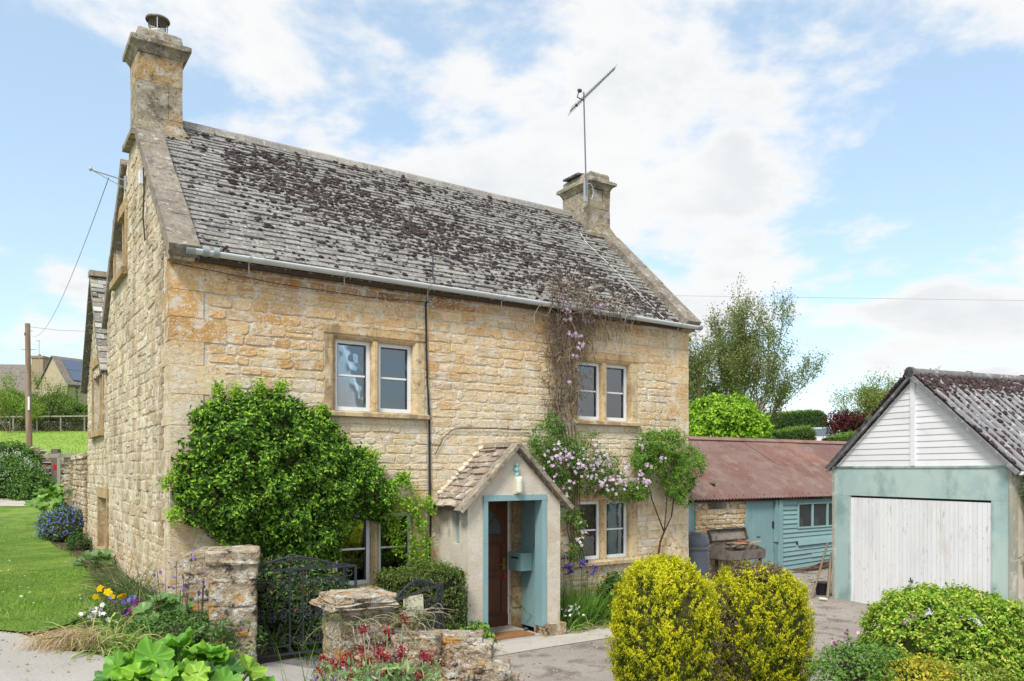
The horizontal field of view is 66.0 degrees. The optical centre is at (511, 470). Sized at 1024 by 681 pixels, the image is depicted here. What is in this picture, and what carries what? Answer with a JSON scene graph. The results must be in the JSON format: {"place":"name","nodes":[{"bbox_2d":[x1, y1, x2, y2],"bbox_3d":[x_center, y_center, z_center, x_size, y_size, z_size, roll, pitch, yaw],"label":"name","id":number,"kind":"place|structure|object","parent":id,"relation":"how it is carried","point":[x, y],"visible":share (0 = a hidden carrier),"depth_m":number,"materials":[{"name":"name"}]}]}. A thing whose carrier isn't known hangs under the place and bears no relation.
{"place":"outdoors","nodes":[
{"label":"outdoors","id":0,"kind":"place"},
{"bbox_2d":[0,498,35,505],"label":"track","id":1,"kind":"structure","parent":0,"point":[7,502],"depth_m":25.74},
{"bbox_2d":[0,429,87,529],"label":"field","id":2,"kind":"structure","parent":0,"point":[43,446],"depth_m":57.91,"materials":[{"name":"green plant"}]},
{"bbox_2d":[0,364,37,398],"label":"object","id":3,"kind":"structure","parent":2,"relation":"on","point":[14,368],"depth_m":86.09,"materials":[{"name":"stone"}]},
{"bbox_2d":[31,354,49,392],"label":"stone chimney stack","id":4,"kind":"object","parent":3,"relation":"on","point":[38,363],"visible":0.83,"depth_m":82.40,"materials":[{"name":"beige stone"}]},
{"bbox_2d":[0,438,43,467],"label":"cow parsley","id":5,"kind":"object","parent":2,"relation":"on","point":[32,454],"visible":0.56,"depth_m":29.77,"materials":[{"name":"green plant"}]},
{"bbox_2d":[0,449,48,499],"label":"cow parsley","id":6,"kind":"object","parent":2,"relation":"on","point":[11,470],"visible":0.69,"depth_m":26.81,"materials":[{"name":"green plant"}]},
{"bbox_2d":[0,369,51,432],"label":"young ash","id":7,"kind":"object","parent":2,"relation":"on","point":[7,400],"visible":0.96,"depth_m":70.11,"materials":[{"name":"green plant"}]},
{"bbox_2d":[21,323,35,446],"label":"telegraph pole","id":8,"kind":"object","parent":2,"relation":"on","point":[28,408],"visible":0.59,"depth_m":41.89,"materials":[{"name":"wood"}]},
{"bbox_2d":[3,471,55,500],"bbox_3d":[-16.455,0.604,26.995,1.478,1.283,1.979,0,0,0],"label":"cow parsley","id":9,"kind":"object","parent":2,"relation":"on","point":[26,488],"visible":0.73,"depth_m":26.43,"materials":[{"name":"green plant"}]},
{"bbox_2d":[0,407,87,430],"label":"thicket","id":10,"kind":"object","parent":2,"relation":"on","point":[74,423],"visible":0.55,"depth_m":73.57,"materials":[{"name":"green plant"}]},
{"bbox_2d":[2,415,87,430],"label":"post rail fence","id":11,"kind":"object","parent":2,"relation":"on","point":[13,422],"visible":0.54,"depth_m":73.02,"materials":[{"name":"brown wood"}]},
{"bbox_2d":[30,446,64,480],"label":"dry stone wall","id":12,"kind":"structure","parent":2,"relation":"on","point":[46,465],"depth_m":31.69,"materials":[{"name":"beige stone"}]},
{"bbox_2d":[24,483,72,517],"bbox_3d":[-11.708,0.846,20.483,1.614,1.114,1.729,0,0,0],"label":"comfrey","id":13,"kind":"object","parent":2,"relation":"on","point":[50,497],"visible":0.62,"depth_m":20.10,"materials":[{"name":"green plant"}]},
{"bbox_2d":[17,369,85,430],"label":"young ash","id":14,"kind":"object","parent":2,"relation":"on","point":[55,398],"visible":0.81,"depth_m":73.25,"materials":[{"name":"green plant"}]},
{"bbox_2d":[33,390,76,421],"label":"hedgerow bush","id":15,"kind":"object","parent":2,"relation":"on","point":[51,403],"visible":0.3,"depth_m":75.29,"materials":[{"name":"green plant"}]},
{"bbox_2d":[51,449,61,484],"bbox_3d":[-17.636,0.002,30.492,0.280,1.657,0.265,0,0,0],"label":"gate post","id":16,"kind":"object","parent":2,"relation":"on","point":[54,466],"visible":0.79,"depth_m":30.38,"materials":[{"name":"grey wood"}]},
{"bbox_2d":[35,356,87,421],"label":"farmhouse","id":17,"kind":"object","parent":2,"relation":"on","point":[66,370],"visible":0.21,"depth_m":78.02,"materials":[{"name":"stone"}]},
{"bbox_2d":[44,453,78,509],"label":"wall pier","id":18,"kind":"structure","parent":2,"relation":"on","point":[68,476],"depth_m":20.24,"materials":[{"name":"beige stone"}]},
{"bbox_2d":[52,400,87,421],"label":"hedgerow bush","id":19,"kind":"object","parent":2,"relation":"on","point":[82,408],"visible":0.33,"depth_m":74.77,"materials":[{"name":"green plant"}]},
{"bbox_2d":[689,390,773,438],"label":"lime shrub","id":20,"kind":"object","parent":2,"relation":"on","point":[719,415],"visible":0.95,"depth_m":28.07,"materials":[{"name":"green plant"}]},
{"bbox_2d":[688,368,781,438],"bbox_3d":[8.684,-2.422,37.511,7.997,5.643,6.008,0,0,20],"label":"sparse tree","id":21,"kind":"object","parent":2,"relation":"on","point":[712,389],"visible":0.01,"depth_m":36.02,"materials":[{"name":"green plant"}]},
{"bbox_2d":[688,272,832,437],"bbox_3d":[9.996,-3.930,34.099,7.216,9.565,5.400,0,0,23],"label":"sparse tree","id":22,"kind":"object","parent":2,"relation":"on","point":[739,365],"visible":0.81,"depth_m":33.20,"materials":[{"name":"green plant"}]},
{"bbox_2d":[763,422,816,439],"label":"clipped hedge","id":23,"kind":"object","parent":2,"relation":"on","point":[800,432],"visible":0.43,"depth_m":38.10,"materials":[{"name":"green plant"}]},
{"bbox_2d":[765,408,826,430],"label":"clipped hedge","id":24,"kind":"object","parent":2,"relation":"on","point":[797,417],"visible":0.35,"depth_m":52.09,"materials":[{"name":"green plant"}]},
{"bbox_2d":[821,430,856,440],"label":"clipped hedge","id":25,"kind":"object","parent":2,"relation":"on","point":[846,436],"visible":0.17,"depth_m":36.24,"materials":[{"name":"green plant"}]},
{"bbox_2d":[819,406,870,435],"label":"red maple","id":26,"kind":"object","parent":2,"relation":"on","point":[845,422],"visible":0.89,"depth_m":42.68,"materials":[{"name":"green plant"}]},
{"bbox_2d":[826,366,941,435],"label":"willow","id":27,"kind":"object","parent":2,"relation":"on","point":[864,400],"visible":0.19,"depth_m":44.63,"materials":[{"name":"green plant"}]},
{"bbox_2d":[0,505,111,634],"bbox_3d":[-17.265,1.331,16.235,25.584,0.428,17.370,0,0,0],"label":"lawn","id":28,"kind":"structure","parent":0,"point":[12,514],"depth_m":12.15,"materials":[{"name":"green plant"}]},
{"bbox_2d":[0,631,320,680],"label":"lane","id":29,"kind":"structure","parent":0,"point":[78,669],"depth_m":6.61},
{"bbox_2d":[0,537,610,665],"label":"ground","id":30,"kind":"structure","parent":0,"point":[259,660],"depth_m":8.63,"materials":[{"name":"soil"}]},
{"bbox_2d":[33,503,84,541],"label":"forget me nots","id":31,"kind":"object","parent":30,"relation":"on","point":[61,525],"visible":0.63,"depth_m":16.81,"materials":[{"name":"blue plant"}]},
{"bbox_2d":[9,618,121,657],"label":"dead straw tuft","id":32,"kind":"object","parent":30,"relation":"on","point":[63,634],"visible":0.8,"depth_m":6.93,"materials":[{"name":"beige plant"}]},
{"bbox_2d":[64,528,92,550],"bbox_3d":[-8.432,1.384,15.591,0.813,0.507,0.534,0,0,0],"label":"purple columbine","id":33,"kind":"object","parent":30,"relation":"on","point":[85,544],"visible":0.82,"depth_m":15.50,"materials":[{"name":"green plant"}]},
{"bbox_2d":[71,452,87,539],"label":"garden wall","id":34,"kind":"structure","parent":30,"relation":"on","point":[80,474],"depth_m":17.36,"materials":[{"name":"stone"}]},
{"bbox_2d":[55,602,122,631],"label":"white pansies","id":35,"kind":"object","parent":30,"relation":"on","point":[100,610],"visible":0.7,"depth_m":7.95,"materials":[{"name":"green plant"}]},
{"bbox_2d":[72,548,114,567],"bbox_3d":[-6.786,1.428,12.765,0.586,0.327,0.610,0,0,-32],"label":"foxglove","id":36,"kind":"object","parent":30,"relation":"on","point":[99,554],"visible":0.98,"depth_m":12.74,"materials":[{"name":"green plant"}]},
{"bbox_2d":[34,600,162,662],"bbox_3d":[-3.797,1.572,7.060,1.249,0.877,1.236,0,0,44],"label":"daffodil clump","id":37,"kind":"object","parent":30,"relation":"on","point":[105,640],"visible":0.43,"depth_m":7.03,"materials":[{"name":"beige plant"}]},
{"bbox_2d":[64,556,139,587],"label":"daylily tuft","id":38,"kind":"object","parent":30,"relation":"on","point":[97,580],"visible":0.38,"depth_m":10.77,"materials":[{"name":"green plant"}]},
{"bbox_2d":[77,584,130,619],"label":"welsh poppy","id":39,"kind":"object","parent":30,"relation":"on","point":[108,592],"visible":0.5,"depth_m":8.36,"materials":[{"name":"yellow plant"}]},
{"bbox_2d":[61,588,159,639],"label":"daffodil clump","id":40,"kind":"object","parent":30,"relation":"on","point":[119,624],"visible":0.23,"depth_m":7.73,"materials":[{"name":"green plant"}]},
{"bbox_2d":[60,552,161,605],"bbox_3d":[-4.658,1.458,9.667,1.950,1.172,1.651,0,0,0],"label":"daylily tuft","id":41,"kind":"object","parent":30,"relation":"on","point":[116,591],"visible":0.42,"depth_m":9.69,"materials":[{"name":"green plant"}]},
{"bbox_2d":[102,594,137,622],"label":"blue pansies","id":42,"kind":"object","parent":30,"relation":"on","point":[129,600],"visible":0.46,"depth_m":8.19,"materials":[{"name":"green plant"}]},
{"bbox_2d":[64,606,191,656],"bbox_3d":[-3.344,1.621,7.170,1.427,0.945,1.210,0,0,0],"label":"daffodil clump","id":43,"kind":"object","parent":30,"relation":"on","point":[124,648],"visible":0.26,"depth_m":7.01,"materials":[{"name":"green plant"}]},
{"bbox_2d":[100,599,164,630],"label":"pansies","id":44,"kind":"object","parent":30,"relation":"on","point":[135,602],"visible":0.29,"depth_m":8.06,"materials":[{"name":"purple plant"}]},
{"bbox_2d":[98,580,167,609],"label":"flowers","id":45,"kind":"object","parent":30,"relation":"on","point":[139,598],"visible":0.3,"depth_m":9.06,"materials":[{"name":"green plant"}]},
{"bbox_2d":[131,592,185,628],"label":"broad leaf plant","id":46,"kind":"object","parent":30,"relation":"on","point":[166,604],"visible":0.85,"depth_m":7.87,"materials":[{"name":"green plant"}]},
{"bbox_2d":[131,549,207,630],"bbox_3d":[-3.402,1.249,7.959,0.951,0.919,1.208,0,0,37],"label":"columbine","id":47,"kind":"object","parent":30,"relation":"on","point":[168,587],"visible":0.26,"depth_m":7.87,"materials":[{"name":"green plant"}]},
{"bbox_2d":[116,608,240,646],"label":"ground cover","id":48,"kind":"object","parent":30,"relation":"on","point":[178,629],"visible":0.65,"depth_m":7.53,"materials":[{"name":"green plant"}]},
{"bbox_2d":[93,626,274,680],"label":"broad leaf plant","id":49,"kind":"object","parent":30,"relation":"on","point":[169,657],"visible":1,"depth_m":4.71,"materials":[{"name":"green plant"}]},
{"bbox_2d":[159,571,214,648],"bbox_3d":[-3.205,1.375,7.997,0.885,0.778,1.235,0,0,-33],"label":"columbine","id":50,"kind":"object","parent":30,"relation":"on","point":[198,592],"visible":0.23,"depth_m":7.80,"materials":[{"name":"green plant"}]},
{"bbox_2d":[182,546,208,631],"bbox_3d":[-3.164,1.384,8.475,0.727,1.058,1.069,0,0,0],"label":"garden wall stub","id":51,"kind":"object","parent":30,"relation":"on","point":[198,567],"visible":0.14,"depth_m":7.98,"materials":[{"name":"beige stone"}]},
{"bbox_2d":[187,595,267,657],"bbox_3d":[-2.907,1.560,7.701,0.884,0.684,1.013,0,0,29],"label":"green alkanet","id":52,"kind":"object","parent":30,"relation":"on","point":[221,624],"visible":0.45,"depth_m":7.59,"materials":[{"name":"green plant"}]},
{"bbox_2d":[204,544,260,662],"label":"gate pier","id":53,"kind":"structure","parent":30,"relation":"on","point":[233,576],"depth_m":7.66,"materials":[{"name":"beige stone"}]},
{"bbox_2d":[256,554,356,658],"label":"iron gate","id":54,"kind":"structure","parent":53,"relation":"attached to","point":[344,565],"depth_m":8.19,"materials":[{"name":"black metal"}]},
{"bbox_2d":[256,607,320,662],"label":"bluebell clump","id":55,"kind":"object","parent":30,"relation":"on","point":[271,642],"visible":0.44,"depth_m":8.55,"materials":[{"name":"green plant"}]},
{"bbox_2d":[279,623,322,666],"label":"bluebell clump","id":56,"kind":"object","parent":30,"relation":"on","point":[311,646],"visible":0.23,"depth_m":8.70,"materials":[{"name":"green plant"}]},
{"bbox_2d":[256,551,352,649],"bbox_3d":[-2.561,1.510,9.039,1.544,1.163,0.991,0,0,0],"label":"garden shrub","id":57,"kind":"object","parent":30,"relation":"on","point":[273,594],"visible":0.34,"depth_m":8.76,"materials":[{"name":"green plant"}]},
{"bbox_2d":[310,644,377,680],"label":"red valerian","id":58,"kind":"object","parent":30,"relation":"on","point":[334,665],"visible":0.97,"depth_m":5.19,"materials":[{"name":"green plant"}]},
{"bbox_2d":[309,587,399,664],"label":"gate pier","id":59,"kind":"structure","parent":30,"relation":"on","point":[365,602],"depth_m":6.37,"materials":[{"name":"beige stone"}]},
{"bbox_2d":[350,613,414,680],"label":"red valerian","id":60,"kind":"object","parent":30,"relation":"on","point":[367,664],"visible":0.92,"depth_m":5.06,"materials":[{"name":"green plant"}]},
{"bbox_2d":[80,13,703,643],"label":"cottage","id":61,"kind":"structure","parent":30,"relation":"on","point":[166,339],"depth_m":11.35,"materials":[{"name":"stone"}]},
{"bbox_2d":[88,356,104,438],"bbox_3d":[-7.724,-1.380,14.781,0.234,1.514,1.723,0,0,-34],"label":"window","id":62,"kind":"structure","parent":61,"relation":"in","point":[100,430],"depth_m":14.75,"materials":[{"name":"stone"}]},
{"bbox_2d":[93,487,108,549],"bbox_3d":[-7.316,0.915,14.181,0.236,1.205,1.433,0,0,-34],"label":"window","id":63,"kind":"structure","parent":61,"relation":"in","point":[102,506],"depth_m":14.62,"materials":[{"name":"stone"}]},
{"bbox_2d":[109,196,127,290],"bbox_3d":[-6.136,-3.535,12.437,0.232,1.165,1.403,0,0,-34],"label":"window","id":64,"kind":"structure","parent":61,"relation":"in","point":[118,277],"depth_m":12.14,"materials":[{"name":"stone"}]},
{"bbox_2d":[155,377,437,566],"bbox_3d":[-2.403,0.296,9.797,3.644,2.900,0.824,0,0,-35],"label":"climbing shrub","id":65,"kind":"object","parent":61,"relation":"attached to","point":[291,495],"visible":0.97,"depth_m":9.53,"materials":[{"name":"green plant"}]},
{"bbox_2d":[172,262,430,302],"bbox_3d":[-2.544,-2.365,10.111,3.400,0.110,0.009,0,0,-34],"label":"gutter wire","id":66,"kind":"object","parent":61,"relation":"attached to","point":[298,286],"visible":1,"depth_m":10.03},
{"bbox_2d":[323,500,425,588],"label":"window","id":67,"kind":"structure","parent":61,"relation":"in","point":[369,549],"depth_m":10.82,"materials":[{"name":"stone"}]},
{"bbox_2d":[323,324,429,418],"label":"window","id":68,"kind":"structure","parent":61,"relation":"in","point":[377,378],"depth_m":10.77,"materials":[{"name":"stone"}]},
{"bbox_2d":[425,294,431,558],"bbox_3d":[-1.174,-0.598,11.037,0.089,3.845,0.115,0,0,0],"label":"black cable","id":69,"kind":"object","parent":61,"relation":"attached to","point":[428,414],"visible":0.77,"depth_m":11.06,"materials":[{"name":"black plastic"}]},
{"bbox_2d":[488,501,508,626],"bbox_3d":[-0.425,1.390,11.653,0.917,1.870,0.110,0,0,-34],"label":"front door","id":70,"kind":"structure","parent":61,"relation":"in","point":[498,511],"depth_m":11.80,"materials":[{"name":"brown wood"}]},
{"bbox_2d":[491,629,534,639],"bbox_3d":[-0.072,2.329,11.149,0.724,0.023,0.374,0,0,-34],"label":"doormat","id":71,"kind":"object","parent":61,"relation":"on","point":[510,634],"visible":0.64,"depth_m":11.14,"materials":[{"name":"brown fabric"}]},
{"bbox_2d":[508,551,531,570],"bbox_3d":[0.121,1.355,11.769,0.210,0.263,0.330,0,0,-34],"label":"letter box","id":72,"kind":"object","parent":61,"relation":"attached to","point":[520,560],"visible":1,"depth_m":11.66,"materials":[{"name":"blue paint"}]},
{"bbox_2d":[527,261,647,565],"bbox_3d":[1.261,-0.872,12.424,2.611,4.749,0.563,0,0,-34],"label":"clematis","id":73,"kind":"object","parent":61,"relation":"attached to","point":[577,464],"visible":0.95,"depth_m":12.27,"materials":[{"name":"green plant"}]},
{"bbox_2d":[568,68,614,202],"bbox_3d":[1.570,-6.614,15.345,1.222,2.821,0.274,0,0,-34],"label":"television aerial","id":74,"kind":"object","parent":61,"relation":"attached to","point":[585,196],"visible":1,"depth_m":15.24,"materials":[{"name":"metal"}]},
{"bbox_2d":[570,349,641,425],"bbox_3d":[1.523,-1.333,12.956,1.475,1.175,0.225,0,0,-34],"label":"window","id":75,"kind":"structure","parent":61,"relation":"in","point":[614,385],"depth_m":12.99,"materials":[{"name":"stone"}]},
{"bbox_2d":[571,491,640,567],"bbox_3d":[1.523,0.938,12.956,1.475,1.195,0.225,0,0,-34],"label":"window","id":76,"kind":"structure","parent":61,"relation":"in","point":[612,531],"depth_m":13.05,"materials":[{"name":"stone"}]},
{"bbox_2d":[628,425,709,557],"bbox_3d":[2.723,0.435,13.357,2.055,2.425,0.602,0,0,-34],"label":"climbing shrub","id":77,"kind":"object","parent":61,"relation":"attached to","point":[646,459],"visible":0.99,"depth_m":13.29,"materials":[{"name":"green plant"}]},
{"bbox_2d":[387,644,443,680],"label":"red valerian","id":78,"kind":"object","parent":30,"relation":"on","point":[423,672],"visible":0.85,"depth_m":5.14,"materials":[{"name":"green plant"}]},
{"bbox_2d":[315,617,518,680],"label":"rockery wall","id":79,"kind":"structure","parent":30,"relation":"on","point":[457,643],"depth_m":6.22,"materials":[{"name":"beige stone"}]},
{"bbox_2d":[300,592,456,657],"bbox_3d":[-1.065,1.259,6.351,1.227,0.532,1.137,0,0,0],"label":"cotoneaster","id":80,"kind":"object","parent":79,"relation":"on","point":[394,619],"visible":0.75,"depth_m":6.25,"materials":[{"name":"brown plant"}]},
{"bbox_2d":[305,617,530,680],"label":"stonecrop","id":81,"kind":"object","parent":79,"relation":"on","point":[430,663],"visible":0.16,"depth_m":6.14,"materials":[{"name":"green plant"}]},
{"bbox_2d":[372,558,470,629],"bbox_3d":[-1.216,1.805,10.328,1.183,1.322,1.009,0,0,-34],"label":"laurel hedge","id":82,"kind":"object","parent":30,"relation":"on","point":[398,579],"visible":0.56,"depth_m":10.16,"materials":[{"name":"green plant"}]},
{"bbox_2d":[502,555,606,629],"bbox_3d":[0.733,1.825,12.020,1.663,1.141,1.802,0,0,35],"label":"iris clump","id":83,"kind":"object","parent":30,"relation":"on","point":[567,607],"visible":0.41,"depth_m":11.92,"materials":[{"name":"green plant"}]},
{"bbox_2d":[560,604,594,633],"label":"snowflake clump","id":84,"kind":"object","parent":30,"relation":"on","point":[575,621],"visible":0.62,"depth_m":11.70,"materials":[{"name":"green plant"}]},
{"bbox_2d":[560,559,614,626],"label":"iris clump","id":85,"kind":"object","parent":30,"relation":"on","point":[570,571],"visible":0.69,"depth_m":12.10,"materials":[{"name":"green plant"}]},
{"bbox_2d":[573,584,614,625],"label":"iris clump","id":86,"kind":"object","parent":30,"relation":"on","point":[607,616],"visible":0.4,"depth_m":12.26,"materials":[{"name":"green plant"}]},
{"bbox_2d":[592,570,628,613],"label":"peony shrub","id":87,"kind":"object","parent":30,"relation":"on","point":[609,582],"visible":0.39,"depth_m":12.45,"materials":[{"name":"green plant"}]},
{"bbox_2d":[601,552,726,680],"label":"golden conifer","id":88,"kind":"object","parent":30,"relation":"on","point":[663,615],"visible":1,"depth_m":7.21,"materials":[{"name":"yellow plant"}]},
{"bbox_2d":[709,606,727,680],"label":"golden conifer","id":89,"kind":"object","parent":30,"relation":"on","point":[722,657],"visible":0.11,"depth_m":7.79,"materials":[{"name":"yellow plant"}]},
{"bbox_2d":[708,557,819,680],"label":"golden conifer","id":90,"kind":"object","parent":30,"relation":"on","point":[768,634],"visible":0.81,"depth_m":7.77,"materials":[{"name":"yellow plant"}]},
{"bbox_2d":[688,436,846,579],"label":"shed","id":91,"kind":"structure","parent":30,"relation":"on","point":[774,496],"depth_m":18.96,"materials":[{"name":"stone"}]},
{"bbox_2d":[748,500,773,567],"bbox_3d":[5.713,1.525,18.129,0.920,1.660,0.055,0,0,-34],"label":"shed door","id":92,"kind":"structure","parent":91,"relation":"in","point":[760,513],"depth_m":18.15,"materials":[{"name":"blue paint"}]},
{"bbox_2d":[783,496,831,528],"bbox_3d":[7.632,1.360,19.696,2.600,1.450,0.562,0,0,-34],"label":"window","id":93,"kind":"structure","parent":91,"relation":"in","point":[813,514],"depth_m":19.23,"materials":[{"name":"blue paint"}]},
{"bbox_2d":[855,579,1023,680],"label":"euonymus","id":94,"kind":"object","parent":30,"relation":"on","point":[938,632],"visible":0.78,"depth_m":6.59,"materials":[{"name":"green plant"}]},
{"bbox_2d":[0,0,1023,430],"label":"sky","id":95,"kind":"structure","parent":0,"point":[843,154],"materials":[{"name":"blue"}]},
{"bbox_2d":[493,626,611,655],"bbox_3d":[0.680,2.365,11.061,3.327,0.001,0.669,0,0,-35],"label":"paved apron","id":96,"kind":"object","parent":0,"point":[510,647],"visible":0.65,"depth_m":10.89,"materials":[{"name":"concrete"}]},
{"bbox_2d":[459,620,497,642],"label":"leafy plant","id":97,"kind":"object","parent":96,"relation":"on","point":[484,627],"visible":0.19,"depth_m":10.14,"materials":[{"name":"green plant"}]},
{"bbox_2d":[493,567,1022,680],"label":"driveway","id":98,"kind":"structure","parent":0,"point":[589,668],"depth_m":10.38,"materials":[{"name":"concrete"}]},
{"bbox_2d":[392,577,442,629],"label":"iron gate","id":99,"kind":"structure","parent":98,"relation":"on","point":[431,586],"depth_m":8.20,"materials":[{"name":"black metal"}]},
{"bbox_2d":[403,594,423,615],"bbox_3d":[-0.964,1.320,7.725,0.030,0.178,0.269,0,0,38],"label":"gate sign","id":100,"kind":"object","parent":99,"relation":"attached to","point":[416,602],"visible":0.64,"depth_m":7.72,"materials":[{"name":"plastic"}]},
{"bbox_2d":[0,568,988,680],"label":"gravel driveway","id":101,"kind":"structure","parent":98,"relation":"on","point":[495,658],"depth_m":9.77,"materials":[{"name":"beige gravel"}]},
{"bbox_2d":[688,531,709,595],"bbox_3d":[3.430,1.770,14.950,0.620,1.231,0.620,0,0,0],"label":"water butt","id":102,"kind":"object","parent":98,"relation":"on","point":[698,545],"visible":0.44,"depth_m":14.67,"materials":[{"name":"grey plastic"}]},
{"bbox_2d":[707,527,765,581],"bbox_3d":[4.797,1.818,16.848,1.174,1.133,0.619,0,0,-34],"label":"barbecue grill","id":103,"kind":"object","parent":98,"relation":"on","point":[719,551],"visible":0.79,"depth_m":16.80,"materials":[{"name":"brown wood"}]},
{"bbox_2d":[805,635,918,680],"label":"ground cover","id":104,"kind":"object","parent":98,"relation":"on","point":[856,666],"visible":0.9,"depth_m":5.99,"materials":[{"name":"green plant"}]},
{"bbox_2d":[866,650,961,680],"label":"ground cover","id":105,"kind":"object","parent":98,"relation":"on","point":[921,673],"visible":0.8,"depth_m":5.90,"materials":[{"name":"yellow plant"}]},
{"bbox_2d":[825,367,1023,630],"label":"garage","id":106,"kind":"structure","parent":98,"relation":"on","point":[926,466],"depth_m":12.95,"materials":[{"name":"teal paint"}]},
{"bbox_2d":[851,497,990,625],"bbox_3d":[6.676,1.438,13.090,0.090,1.895,2.695,0,0,-23],"label":"garage door","id":107,"kind":"structure","parent":106,"relation":"in","point":[895,543],"depth_m":13.05,"materials":[{"name":"white paint"}]},
{"bbox_2d":[926,653,1021,680],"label":"ground cover","id":108,"kind":"object","parent":98,"relation":"on","point":[973,674],"visible":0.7,"depth_m":6.05,"materials":[{"name":"green plant"}]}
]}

